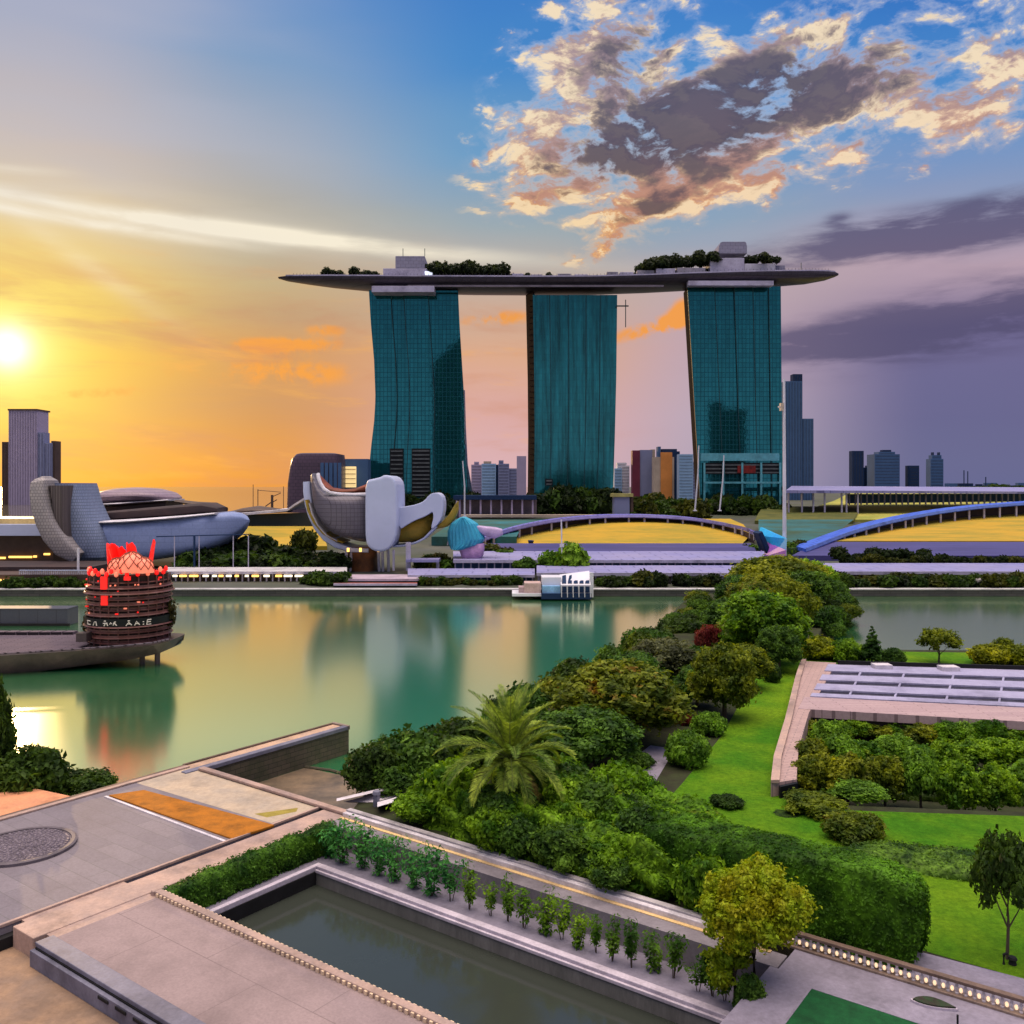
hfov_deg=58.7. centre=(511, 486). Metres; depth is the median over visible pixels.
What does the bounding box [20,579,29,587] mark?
quay shrub
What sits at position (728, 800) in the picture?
shrub
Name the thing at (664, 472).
office tower
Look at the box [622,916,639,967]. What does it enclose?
sapling
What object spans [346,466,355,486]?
lit glass wall
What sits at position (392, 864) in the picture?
sapling
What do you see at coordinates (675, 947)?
sapling
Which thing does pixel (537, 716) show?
shrub
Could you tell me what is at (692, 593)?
shrub
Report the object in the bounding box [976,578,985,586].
bank shrub
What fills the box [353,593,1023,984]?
garden ground
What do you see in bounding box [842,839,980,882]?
groundcover band
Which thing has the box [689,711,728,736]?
shrub
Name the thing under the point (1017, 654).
shrub
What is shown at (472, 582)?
quay shrub
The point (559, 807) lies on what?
shrub
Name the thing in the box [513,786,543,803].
shrub
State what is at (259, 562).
shore tree
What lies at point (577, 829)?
shrub
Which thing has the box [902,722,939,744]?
grove tree
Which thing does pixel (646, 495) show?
street tree
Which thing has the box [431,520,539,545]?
teal terrace
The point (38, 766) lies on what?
shrub
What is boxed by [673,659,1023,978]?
lawn
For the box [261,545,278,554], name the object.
shore tree
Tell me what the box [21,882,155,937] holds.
corner paving
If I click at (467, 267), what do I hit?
roof tree
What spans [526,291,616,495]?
hotel tower
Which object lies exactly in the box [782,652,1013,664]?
shore lawn
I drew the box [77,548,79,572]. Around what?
white post
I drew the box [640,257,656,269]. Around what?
roof tree
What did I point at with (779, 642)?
broadleaf tree
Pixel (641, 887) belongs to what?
shrub
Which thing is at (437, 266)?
roof tree
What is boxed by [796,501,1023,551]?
canopy
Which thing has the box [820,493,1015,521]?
pale lawn
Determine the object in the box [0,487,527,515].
sea
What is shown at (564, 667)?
shrub
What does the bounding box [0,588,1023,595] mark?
quay wall
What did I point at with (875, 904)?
hedge
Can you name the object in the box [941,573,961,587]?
bank shrub
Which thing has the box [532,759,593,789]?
shrub
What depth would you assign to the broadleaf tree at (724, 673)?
103.79 m
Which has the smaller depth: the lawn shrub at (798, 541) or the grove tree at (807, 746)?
the grove tree at (807, 746)
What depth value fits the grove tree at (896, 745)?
92.35 m
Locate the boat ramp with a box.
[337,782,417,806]
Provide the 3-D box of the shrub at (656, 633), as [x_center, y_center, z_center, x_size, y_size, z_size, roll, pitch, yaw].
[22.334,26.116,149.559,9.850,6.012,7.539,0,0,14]
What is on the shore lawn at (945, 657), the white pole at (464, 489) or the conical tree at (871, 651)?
the conical tree at (871, 651)
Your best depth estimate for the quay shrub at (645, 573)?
253.39 m
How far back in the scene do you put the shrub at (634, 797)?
66.76 m
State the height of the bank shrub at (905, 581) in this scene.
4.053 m
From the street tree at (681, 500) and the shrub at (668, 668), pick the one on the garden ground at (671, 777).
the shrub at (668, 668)
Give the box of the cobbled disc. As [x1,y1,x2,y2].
[0,826,77,867]
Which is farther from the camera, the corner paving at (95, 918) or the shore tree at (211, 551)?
the shore tree at (211, 551)
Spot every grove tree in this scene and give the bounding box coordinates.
[790,751,835,790]
[794,736,832,758]
[807,719,816,737]
[808,719,851,741]
[820,731,864,759]
[825,750,874,804]
[844,719,874,739]
[853,739,887,761]
[860,724,895,739]
[862,754,906,806]
[870,732,915,760]
[883,722,912,736]
[899,744,940,807]
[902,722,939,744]
[915,743,930,754]
[924,739,962,763]
[931,718,964,742]
[934,757,985,809]
[954,720,977,739]
[954,738,1002,771]
[968,719,1010,739]
[977,761,1023,810]
[981,736,1023,767]
[1007,729,1023,741]
[1007,758,1023,789]
[1011,741,1023,764]
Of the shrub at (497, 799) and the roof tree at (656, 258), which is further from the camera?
the roof tree at (656, 258)
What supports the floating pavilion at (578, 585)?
on the water at (229, 673)
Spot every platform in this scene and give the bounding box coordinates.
[334,583,416,585]
[348,574,419,582]
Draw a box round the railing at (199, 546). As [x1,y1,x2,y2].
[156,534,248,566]
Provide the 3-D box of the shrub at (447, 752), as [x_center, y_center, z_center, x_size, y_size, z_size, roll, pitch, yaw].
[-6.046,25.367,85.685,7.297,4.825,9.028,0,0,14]
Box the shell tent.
[448,517,502,557]
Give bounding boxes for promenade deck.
[0,561,106,581]
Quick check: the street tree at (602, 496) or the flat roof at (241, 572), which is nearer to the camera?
the flat roof at (241, 572)
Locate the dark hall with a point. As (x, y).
(257, 515)
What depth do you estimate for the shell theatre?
298.66 m
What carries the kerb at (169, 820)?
on the plaza at (116, 841)
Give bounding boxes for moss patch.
[256,808,297,816]
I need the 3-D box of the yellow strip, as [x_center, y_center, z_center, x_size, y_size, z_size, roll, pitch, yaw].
[0.534,26.975,63.462,35.998,0.050,0.320,0,0,36]
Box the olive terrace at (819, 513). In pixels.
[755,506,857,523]
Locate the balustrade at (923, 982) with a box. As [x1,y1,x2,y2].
[768,931,1023,1018]
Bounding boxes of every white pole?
[462,461,466,516]
[560,520,563,553]
[693,446,698,510]
[718,455,723,510]
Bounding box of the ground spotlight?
[1002,952,1017,965]
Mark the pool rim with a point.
(665, 1003)
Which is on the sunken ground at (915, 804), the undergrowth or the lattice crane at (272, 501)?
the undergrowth
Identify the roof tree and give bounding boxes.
[320,266,330,273]
[335,270,344,274]
[348,266,360,274]
[427,260,445,274]
[442,266,449,274]
[446,263,466,274]
[460,259,474,274]
[469,260,480,274]
[470,267,482,274]
[479,263,493,274]
[486,264,497,274]
[495,261,510,274]
[634,263,644,272]
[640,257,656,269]
[650,256,661,272]
[657,258,666,268]
[659,254,673,268]
[668,253,682,268]
[672,260,683,267]
[679,255,691,267]
[679,259,689,267]
[689,258,702,265]
[690,249,708,265]
[706,251,722,265]
[742,255,751,263]
[748,254,761,263]
[758,251,769,261]
[761,255,773,263]
[771,255,781,264]
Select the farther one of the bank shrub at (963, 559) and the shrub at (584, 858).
the bank shrub at (963, 559)
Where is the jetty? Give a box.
[181,722,349,782]
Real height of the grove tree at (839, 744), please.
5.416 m
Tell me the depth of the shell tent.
295.16 m
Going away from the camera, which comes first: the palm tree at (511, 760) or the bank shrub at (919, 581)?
the palm tree at (511, 760)
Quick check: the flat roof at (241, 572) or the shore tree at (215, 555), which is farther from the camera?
the shore tree at (215, 555)
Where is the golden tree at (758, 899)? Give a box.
[694,851,822,973]
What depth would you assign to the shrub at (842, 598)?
206.28 m
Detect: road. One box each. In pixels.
[331,819,786,981]
[485,543,755,550]
[792,542,1023,560]
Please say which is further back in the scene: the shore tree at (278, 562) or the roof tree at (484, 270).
the roof tree at (484, 270)
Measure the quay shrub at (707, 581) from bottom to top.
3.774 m
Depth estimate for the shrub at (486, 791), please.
69.54 m
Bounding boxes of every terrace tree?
[537,549,557,565]
[549,551,567,565]
[558,541,591,565]
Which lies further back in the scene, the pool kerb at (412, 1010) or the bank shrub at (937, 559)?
the bank shrub at (937, 559)
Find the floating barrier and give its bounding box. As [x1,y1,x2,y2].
[0,606,77,625]
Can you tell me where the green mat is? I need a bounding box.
[783,987,919,1023]
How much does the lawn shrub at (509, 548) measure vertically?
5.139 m
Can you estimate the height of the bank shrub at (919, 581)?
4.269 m
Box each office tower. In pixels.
[2,411,60,504]
[345,459,370,488]
[471,462,481,494]
[482,461,497,494]
[498,460,516,494]
[517,456,525,494]
[613,463,629,492]
[631,449,654,496]
[652,447,679,498]
[677,454,694,499]
[782,374,813,499]
[849,451,863,485]
[864,466,866,485]
[867,450,899,486]
[905,466,918,486]
[926,452,942,486]
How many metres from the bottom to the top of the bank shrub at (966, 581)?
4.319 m
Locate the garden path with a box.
[642,745,667,780]
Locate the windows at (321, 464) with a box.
[320,463,340,488]
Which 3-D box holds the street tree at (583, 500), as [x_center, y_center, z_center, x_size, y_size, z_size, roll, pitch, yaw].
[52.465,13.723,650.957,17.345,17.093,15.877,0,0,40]
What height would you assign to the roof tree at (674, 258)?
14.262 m
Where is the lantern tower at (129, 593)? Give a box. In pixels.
[83,539,174,645]
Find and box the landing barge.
[0,630,184,673]
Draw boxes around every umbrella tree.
[722,553,832,576]
[799,558,839,579]
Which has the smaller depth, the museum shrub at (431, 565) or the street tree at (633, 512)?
the museum shrub at (431, 565)
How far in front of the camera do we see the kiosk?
520.00 m
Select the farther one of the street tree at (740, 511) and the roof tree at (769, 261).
the roof tree at (769, 261)
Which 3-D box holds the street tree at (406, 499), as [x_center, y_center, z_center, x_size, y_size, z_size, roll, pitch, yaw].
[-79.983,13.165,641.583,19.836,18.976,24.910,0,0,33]
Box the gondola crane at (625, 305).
[616,300,628,326]
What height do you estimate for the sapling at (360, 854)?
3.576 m
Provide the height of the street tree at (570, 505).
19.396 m
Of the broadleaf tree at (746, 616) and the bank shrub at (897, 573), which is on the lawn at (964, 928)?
the broadleaf tree at (746, 616)
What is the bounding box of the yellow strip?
[340,817,771,952]
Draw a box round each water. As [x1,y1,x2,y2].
[0,596,1023,782]
[235,885,677,1023]
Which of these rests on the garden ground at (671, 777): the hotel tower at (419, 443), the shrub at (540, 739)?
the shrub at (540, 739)
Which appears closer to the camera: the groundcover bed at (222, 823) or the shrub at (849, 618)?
the groundcover bed at (222, 823)
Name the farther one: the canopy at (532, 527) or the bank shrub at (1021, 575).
the canopy at (532, 527)
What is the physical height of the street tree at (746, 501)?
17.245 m
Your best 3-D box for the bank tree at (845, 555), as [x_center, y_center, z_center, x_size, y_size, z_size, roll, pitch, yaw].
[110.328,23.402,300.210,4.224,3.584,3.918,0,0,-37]
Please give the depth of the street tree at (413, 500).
643.02 m
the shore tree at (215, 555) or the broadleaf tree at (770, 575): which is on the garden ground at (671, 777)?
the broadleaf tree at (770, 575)
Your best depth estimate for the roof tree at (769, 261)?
701.31 m
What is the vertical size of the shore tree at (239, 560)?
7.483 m
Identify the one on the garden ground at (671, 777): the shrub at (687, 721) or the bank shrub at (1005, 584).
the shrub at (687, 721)
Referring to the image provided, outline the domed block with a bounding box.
[287,453,345,512]
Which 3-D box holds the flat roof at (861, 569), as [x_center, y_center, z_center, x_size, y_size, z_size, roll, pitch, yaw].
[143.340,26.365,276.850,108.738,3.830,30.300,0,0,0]
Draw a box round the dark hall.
[233,498,311,525]
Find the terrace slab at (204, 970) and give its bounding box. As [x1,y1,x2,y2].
[58,898,426,1023]
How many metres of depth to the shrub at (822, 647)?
141.23 m
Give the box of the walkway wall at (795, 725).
[771,659,835,797]
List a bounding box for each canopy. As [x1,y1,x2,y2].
[483,514,755,543]
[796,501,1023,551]
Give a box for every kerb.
[0,807,319,927]
[104,796,224,841]
[151,886,458,1023]
[304,765,340,773]
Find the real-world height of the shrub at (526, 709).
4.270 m
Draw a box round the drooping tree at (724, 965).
[698,927,758,999]
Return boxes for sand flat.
[259,768,365,808]
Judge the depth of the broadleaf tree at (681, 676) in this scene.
111.04 m
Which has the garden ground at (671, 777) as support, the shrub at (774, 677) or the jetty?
the shrub at (774, 677)
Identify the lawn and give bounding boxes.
[238,526,326,549]
[517,519,746,542]
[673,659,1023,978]
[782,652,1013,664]
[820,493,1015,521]
[837,514,1023,541]
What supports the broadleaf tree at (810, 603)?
on the garden ground at (671, 777)
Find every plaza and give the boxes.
[0,770,319,934]
[732,949,1023,1023]
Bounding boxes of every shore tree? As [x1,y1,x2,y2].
[171,550,205,566]
[196,546,230,559]
[196,560,217,566]
[204,553,229,565]
[212,553,254,566]
[220,544,232,553]
[229,533,277,554]
[231,548,260,560]
[249,556,274,566]
[260,551,286,566]
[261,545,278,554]
[270,543,300,555]
[271,551,287,556]
[281,554,304,566]
[293,548,313,555]
[299,554,311,561]
[303,560,316,566]
[311,552,326,559]
[312,549,351,571]
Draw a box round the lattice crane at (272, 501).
[257,486,283,508]
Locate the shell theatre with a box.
[29,476,249,560]
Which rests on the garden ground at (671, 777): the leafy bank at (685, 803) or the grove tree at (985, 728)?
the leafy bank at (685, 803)
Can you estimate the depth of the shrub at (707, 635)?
144.76 m
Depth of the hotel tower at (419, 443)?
700.00 m
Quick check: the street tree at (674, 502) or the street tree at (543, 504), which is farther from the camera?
the street tree at (543, 504)
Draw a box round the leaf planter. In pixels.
[910,996,958,1023]
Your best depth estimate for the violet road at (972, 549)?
350.62 m
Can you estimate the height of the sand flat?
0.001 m
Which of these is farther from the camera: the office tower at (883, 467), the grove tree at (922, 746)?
the office tower at (883, 467)
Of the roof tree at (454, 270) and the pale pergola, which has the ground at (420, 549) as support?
the pale pergola
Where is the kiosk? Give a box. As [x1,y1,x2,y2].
[610,493,632,513]
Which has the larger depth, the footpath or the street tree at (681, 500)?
the street tree at (681, 500)
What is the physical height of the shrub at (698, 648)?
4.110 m
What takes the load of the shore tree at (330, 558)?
on the ground at (420, 549)
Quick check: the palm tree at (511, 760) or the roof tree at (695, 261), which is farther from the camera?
the roof tree at (695, 261)
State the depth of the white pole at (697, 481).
559.66 m
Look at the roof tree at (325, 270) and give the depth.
698.28 m
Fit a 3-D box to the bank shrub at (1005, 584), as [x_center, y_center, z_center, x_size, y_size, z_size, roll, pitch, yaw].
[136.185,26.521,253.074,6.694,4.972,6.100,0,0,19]
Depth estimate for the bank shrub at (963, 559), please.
296.69 m
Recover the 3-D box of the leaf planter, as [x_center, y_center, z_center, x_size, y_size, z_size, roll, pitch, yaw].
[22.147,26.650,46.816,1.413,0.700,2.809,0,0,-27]
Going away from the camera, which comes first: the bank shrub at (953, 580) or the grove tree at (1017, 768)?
the grove tree at (1017, 768)
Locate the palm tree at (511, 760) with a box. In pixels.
[432,679,576,806]
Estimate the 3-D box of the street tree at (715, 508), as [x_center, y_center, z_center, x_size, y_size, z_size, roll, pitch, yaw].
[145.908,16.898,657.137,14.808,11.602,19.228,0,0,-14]
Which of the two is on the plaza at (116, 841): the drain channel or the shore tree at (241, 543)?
the drain channel
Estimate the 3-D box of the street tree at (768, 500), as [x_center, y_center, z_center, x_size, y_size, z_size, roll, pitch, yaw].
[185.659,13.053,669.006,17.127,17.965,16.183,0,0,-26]
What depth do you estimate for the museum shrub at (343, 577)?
255.77 m
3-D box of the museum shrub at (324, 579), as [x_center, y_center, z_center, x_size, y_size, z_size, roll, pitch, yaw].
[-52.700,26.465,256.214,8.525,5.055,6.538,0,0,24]
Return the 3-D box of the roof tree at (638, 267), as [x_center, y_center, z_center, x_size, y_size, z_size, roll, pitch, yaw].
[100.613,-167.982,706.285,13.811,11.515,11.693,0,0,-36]
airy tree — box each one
[915,626,963,662]
[964,824,1023,959]
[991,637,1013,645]
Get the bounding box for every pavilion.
[0,516,66,560]
[512,571,593,598]
[798,660,1023,745]
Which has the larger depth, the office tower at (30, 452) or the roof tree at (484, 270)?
the office tower at (30, 452)
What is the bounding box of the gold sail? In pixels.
[436,501,458,544]
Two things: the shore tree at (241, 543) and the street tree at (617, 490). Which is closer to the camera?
the shore tree at (241, 543)
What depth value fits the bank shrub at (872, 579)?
254.43 m
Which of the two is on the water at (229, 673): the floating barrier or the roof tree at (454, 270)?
the floating barrier
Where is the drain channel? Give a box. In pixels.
[0,931,12,951]
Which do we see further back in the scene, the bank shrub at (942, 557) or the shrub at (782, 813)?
the bank shrub at (942, 557)
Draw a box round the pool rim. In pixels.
[210,863,729,1023]
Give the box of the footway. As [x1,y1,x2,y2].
[798,939,1023,1008]
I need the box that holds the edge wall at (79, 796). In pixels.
[0,765,189,820]
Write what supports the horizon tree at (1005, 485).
on the ground at (420, 549)
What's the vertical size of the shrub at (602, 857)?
2.660 m
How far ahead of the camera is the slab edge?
49.60 m
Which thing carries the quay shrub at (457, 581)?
on the ground at (420, 549)
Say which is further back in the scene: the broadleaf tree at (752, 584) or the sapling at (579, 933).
the broadleaf tree at (752, 584)
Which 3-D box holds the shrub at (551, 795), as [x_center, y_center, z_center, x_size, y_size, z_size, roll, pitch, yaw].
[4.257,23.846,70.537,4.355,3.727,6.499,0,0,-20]
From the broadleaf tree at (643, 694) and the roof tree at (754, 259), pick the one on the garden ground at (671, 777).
the broadleaf tree at (643, 694)
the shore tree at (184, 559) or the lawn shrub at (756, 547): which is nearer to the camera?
the shore tree at (184, 559)
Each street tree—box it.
[405,494,410,505]
[406,494,418,505]
[422,489,451,514]
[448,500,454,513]
[462,490,480,494]
[526,492,551,513]
[542,488,564,513]
[548,482,575,496]
[558,491,582,513]
[575,484,592,497]
[578,494,587,513]
[582,496,599,513]
[587,486,615,513]
[609,488,621,492]
[630,502,646,513]
[633,496,656,513]
[638,494,663,500]
[638,501,659,514]
[646,492,665,500]
[652,498,670,514]
[659,508,680,515]
[663,496,681,505]
[670,502,684,512]
[676,498,684,503]
[677,498,712,518]
[710,492,733,500]
[710,502,720,514]
[716,495,736,514]
[731,507,748,515]
[734,493,753,514]
[750,498,767,515]
[757,493,775,507]
[768,504,782,509]
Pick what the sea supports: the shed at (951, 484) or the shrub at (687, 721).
the shed at (951, 484)
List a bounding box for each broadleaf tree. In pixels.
[0,673,19,757]
[529,703,644,769]
[541,657,696,736]
[606,649,664,674]
[624,636,698,674]
[668,679,682,695]
[672,664,712,705]
[685,641,763,717]
[696,597,729,625]
[712,573,748,599]
[714,622,755,639]
[717,587,813,653]
[720,579,769,598]
[735,642,777,681]
[739,568,794,589]
[754,624,804,666]
[769,579,826,622]
[785,569,838,600]
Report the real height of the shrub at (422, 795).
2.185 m
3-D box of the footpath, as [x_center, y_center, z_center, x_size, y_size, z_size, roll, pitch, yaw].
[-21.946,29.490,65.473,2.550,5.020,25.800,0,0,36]
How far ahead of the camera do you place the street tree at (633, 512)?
584.88 m
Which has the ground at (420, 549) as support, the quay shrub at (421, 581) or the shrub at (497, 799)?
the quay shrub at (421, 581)
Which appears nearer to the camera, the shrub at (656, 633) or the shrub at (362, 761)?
the shrub at (362, 761)
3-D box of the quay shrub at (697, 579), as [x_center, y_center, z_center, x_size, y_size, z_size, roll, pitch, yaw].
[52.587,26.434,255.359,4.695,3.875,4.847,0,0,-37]
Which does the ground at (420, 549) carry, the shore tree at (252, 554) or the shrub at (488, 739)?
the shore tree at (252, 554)
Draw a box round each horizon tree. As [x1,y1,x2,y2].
[987,483,997,486]
[997,484,1010,486]
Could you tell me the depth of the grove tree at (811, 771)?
82.87 m
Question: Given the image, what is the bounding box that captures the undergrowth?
[799,771,1023,806]
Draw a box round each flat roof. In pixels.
[167,567,346,580]
[408,568,534,581]
[453,551,763,572]
[537,565,735,583]
[823,563,1023,576]
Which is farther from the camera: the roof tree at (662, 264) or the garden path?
the roof tree at (662, 264)
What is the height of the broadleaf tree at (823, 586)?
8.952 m
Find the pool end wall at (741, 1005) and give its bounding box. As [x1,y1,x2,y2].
[720,966,777,1023]
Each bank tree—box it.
[828,545,848,559]
[841,552,852,561]
[852,552,862,557]
[862,550,875,556]
[863,546,883,555]
[880,548,899,557]
[896,547,910,558]
[914,552,927,555]
[916,548,932,554]
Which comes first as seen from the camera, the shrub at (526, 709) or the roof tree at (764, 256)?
the shrub at (526, 709)
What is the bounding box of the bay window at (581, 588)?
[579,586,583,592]
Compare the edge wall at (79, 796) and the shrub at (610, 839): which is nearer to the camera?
the shrub at (610, 839)
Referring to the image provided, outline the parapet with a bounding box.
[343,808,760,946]
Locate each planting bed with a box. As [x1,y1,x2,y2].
[205,850,348,909]
[324,853,732,1011]
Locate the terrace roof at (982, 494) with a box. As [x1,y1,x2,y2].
[786,486,1023,513]
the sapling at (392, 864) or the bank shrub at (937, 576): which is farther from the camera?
the bank shrub at (937, 576)
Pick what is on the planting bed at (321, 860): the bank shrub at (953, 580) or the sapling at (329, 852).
the sapling at (329, 852)
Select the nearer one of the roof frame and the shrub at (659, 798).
the shrub at (659, 798)
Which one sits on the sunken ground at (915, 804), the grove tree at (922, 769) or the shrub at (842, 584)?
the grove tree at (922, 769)
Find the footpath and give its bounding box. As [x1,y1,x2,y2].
[13,809,342,956]
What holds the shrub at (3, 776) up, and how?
on the salmon paving at (11, 802)
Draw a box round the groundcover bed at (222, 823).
[109,790,273,838]
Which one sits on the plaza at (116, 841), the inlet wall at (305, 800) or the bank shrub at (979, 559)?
the inlet wall at (305, 800)
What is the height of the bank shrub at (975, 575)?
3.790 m
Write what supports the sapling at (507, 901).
on the planting bed at (680, 983)
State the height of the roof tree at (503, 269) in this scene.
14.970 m
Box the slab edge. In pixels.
[30,935,205,1023]
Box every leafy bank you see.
[421,784,679,900]
[594,772,732,827]
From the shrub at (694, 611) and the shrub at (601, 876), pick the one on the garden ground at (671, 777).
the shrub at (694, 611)
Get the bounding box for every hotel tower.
[369,290,472,498]
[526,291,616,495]
[684,286,782,504]
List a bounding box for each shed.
[945,483,957,486]
[958,483,972,486]
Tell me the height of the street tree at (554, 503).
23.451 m
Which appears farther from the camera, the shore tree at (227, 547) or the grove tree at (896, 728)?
the shore tree at (227, 547)
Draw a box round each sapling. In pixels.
[314,825,337,858]
[324,814,365,864]
[340,820,378,868]
[362,833,391,875]
[372,834,410,881]
[400,848,426,888]
[413,840,447,896]
[438,852,466,900]
[461,860,479,909]
[479,881,499,915]
[499,872,518,921]
[514,887,537,928]
[531,885,561,937]
[548,896,572,939]
[565,905,590,950]
[586,913,603,952]
[604,913,621,961]
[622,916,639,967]
[640,927,667,973]
[663,931,688,977]
[682,954,709,991]
[695,956,719,996]
[712,967,732,1000]
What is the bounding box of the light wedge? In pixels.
[753,527,786,555]
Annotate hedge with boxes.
[163,819,338,907]
[642,811,931,970]
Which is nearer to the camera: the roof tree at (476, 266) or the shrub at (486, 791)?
the shrub at (486, 791)
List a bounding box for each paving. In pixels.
[0,789,68,815]
[0,947,118,1023]
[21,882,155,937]
[138,768,314,822]
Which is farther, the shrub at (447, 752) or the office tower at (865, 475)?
the office tower at (865, 475)
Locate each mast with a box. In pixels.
[778,379,786,555]
[963,470,964,486]
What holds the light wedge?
on the ground at (420, 549)
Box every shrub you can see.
[0,742,75,793]
[0,755,12,791]
[1,576,28,588]
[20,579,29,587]
[28,576,46,587]
[43,575,58,586]
[53,579,64,587]
[54,767,118,795]
[63,575,78,586]
[72,581,83,587]
[299,574,309,583]
[308,569,325,584]
[310,571,336,586]
[334,570,351,582]
[337,741,400,795]
[360,760,423,797]
[370,731,434,774]
[379,723,443,788]
[386,785,441,823]
[399,790,430,819]
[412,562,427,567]
[413,752,487,825]
[415,576,426,585]
[424,577,434,585]
[424,716,488,767]
[425,556,441,567]
[426,552,452,559]
[427,726,482,772]
[428,580,439,585]
[435,576,445,585]
[440,558,454,567]
[442,578,449,585]
[446,579,455,585]
[452,578,461,584]
[459,576,468,583]
[460,784,510,823]
[463,578,470,584]
[465,801,525,855]
[468,579,477,585]
[475,791,518,818]
[478,579,487,585]
[478,714,525,728]
[479,729,491,748]
[480,695,516,718]
[483,739,500,774]
[485,543,501,550]
[487,580,496,585]
[488,740,552,782]
[490,575,503,585]
[492,549,513,552]
[495,753,545,786]
[497,705,532,716]
[497,813,539,860]
[501,547,515,550]
[502,680,548,714]
[503,577,513,585]
[507,574,523,584]
[512,560,520,567]
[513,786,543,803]
[517,774,535,789]
[518,684,551,706]
[520,556,536,567]
[525,732,545,743]
[525,823,588,874]
[527,709,554,728]
[531,671,570,705]
[531,820,585,869]
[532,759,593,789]
[532,799,547,807]
[540,796,597,821]
[542,769,588,804]
[547,752,588,768]
[549,655,588,678]
[567,773,620,814]
[578,852,596,875]
[582,840,634,882]
[586,857,632,892]
[589,757,659,795]
[592,642,624,661]
[594,577,604,586]
[597,830,630,857]
[602,575,626,587]
[609,792,652,813]
[614,802,663,833]
[618,626,672,648]
[619,575,632,585]
[622,629,654,651]
[628,750,656,768]
[629,850,660,895]
[631,568,654,579]
[631,576,651,586]
[640,576,659,587]
[648,570,668,586]
[648,803,679,821]
[649,791,673,803]
[652,627,675,639]
[654,614,704,633]
[658,664,673,682]
[663,611,683,619]
[663,626,681,633]
[663,728,712,770]
[668,851,731,919]
[671,573,685,585]
[677,606,692,612]
[680,577,691,586]
[681,714,691,725]
[683,589,711,600]
[683,609,701,614]
[683,613,699,619]
[684,593,712,604]
[686,598,708,610]
[689,645,708,653]
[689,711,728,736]
[692,573,704,586]
[692,624,721,646]
[702,577,716,586]
[703,573,721,585]
[709,792,746,809]
[729,971,767,1007]
[748,544,758,550]
[763,663,784,682]
[773,809,798,817]
[781,787,850,819]
[787,541,798,553]
[792,538,806,543]
[801,634,835,659]
[809,606,843,632]
[819,809,888,846]
[822,599,843,605]
[822,776,894,805]
[823,622,848,637]
[825,605,848,625]
[829,591,850,596]
[830,593,855,605]
[831,636,863,660]
[833,586,851,595]
[835,580,848,591]
[837,571,855,587]
[840,603,864,618]
[842,610,853,629]
[845,557,855,562]
[848,595,859,605]
[854,579,864,586]
[856,556,863,562]
[859,575,879,585]
[861,578,871,586]
[862,553,881,562]
[874,573,899,587]
[881,647,907,661]
[884,557,899,562]
[890,572,905,575]
[896,575,912,586]
[904,572,916,576]
[910,555,925,562]
[911,574,928,587]
[917,573,930,579]
[923,555,934,562]
[927,577,948,587]
[929,573,947,582]
[932,555,940,562]
[936,553,948,562]
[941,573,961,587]
[946,557,959,562]
[954,556,970,562]
[957,575,975,586]
[965,643,1010,664]
[968,573,980,577]
[969,577,978,586]
[973,555,987,562]
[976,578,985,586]
[981,573,1003,587]
[986,556,994,562]
[993,556,1008,562]
[993,573,1011,587]
[1004,575,1021,587]
[1004,643,1023,665]
[1007,569,1023,586]
[1008,555,1020,562]
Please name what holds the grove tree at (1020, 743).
on the sunken ground at (915, 804)
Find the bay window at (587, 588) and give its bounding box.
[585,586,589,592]
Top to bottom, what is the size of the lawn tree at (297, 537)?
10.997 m
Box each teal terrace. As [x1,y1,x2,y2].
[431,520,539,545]
[759,520,851,555]
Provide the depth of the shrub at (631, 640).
142.91 m
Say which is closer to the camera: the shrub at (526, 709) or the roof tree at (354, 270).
the shrub at (526, 709)
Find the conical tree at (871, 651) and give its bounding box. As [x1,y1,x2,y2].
[857,626,884,660]
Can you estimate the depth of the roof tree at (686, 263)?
698.49 m
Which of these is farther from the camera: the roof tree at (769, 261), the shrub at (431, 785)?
the roof tree at (769, 261)
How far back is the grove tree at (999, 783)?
79.22 m
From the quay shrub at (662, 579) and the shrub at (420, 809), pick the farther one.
the quay shrub at (662, 579)
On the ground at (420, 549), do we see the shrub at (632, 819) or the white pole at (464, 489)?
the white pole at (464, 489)
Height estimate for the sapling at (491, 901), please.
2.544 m
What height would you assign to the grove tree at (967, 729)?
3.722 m
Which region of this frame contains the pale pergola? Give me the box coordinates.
[393,542,439,570]
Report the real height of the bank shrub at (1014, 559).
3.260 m
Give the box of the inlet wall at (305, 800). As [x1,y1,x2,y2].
[198,766,345,814]
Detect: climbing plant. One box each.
[165,597,177,616]
[166,609,176,626]
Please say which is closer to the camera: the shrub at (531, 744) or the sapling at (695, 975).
the sapling at (695, 975)
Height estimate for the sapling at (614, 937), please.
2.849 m
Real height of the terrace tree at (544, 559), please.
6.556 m
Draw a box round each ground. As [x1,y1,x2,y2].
[26,487,1023,587]
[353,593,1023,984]
[834,759,1023,811]
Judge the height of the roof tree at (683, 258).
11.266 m
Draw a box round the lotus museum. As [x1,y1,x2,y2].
[303,473,445,571]
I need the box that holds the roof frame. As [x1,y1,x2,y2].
[8,409,49,412]
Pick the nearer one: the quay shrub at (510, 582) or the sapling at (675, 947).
the sapling at (675, 947)
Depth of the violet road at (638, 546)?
357.92 m
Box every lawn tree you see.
[289,527,311,549]
[300,528,318,551]
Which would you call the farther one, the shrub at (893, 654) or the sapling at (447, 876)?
the shrub at (893, 654)
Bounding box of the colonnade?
[453,495,595,517]
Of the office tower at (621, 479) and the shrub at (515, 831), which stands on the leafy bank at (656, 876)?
the shrub at (515, 831)
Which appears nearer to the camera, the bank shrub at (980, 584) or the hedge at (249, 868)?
the hedge at (249, 868)

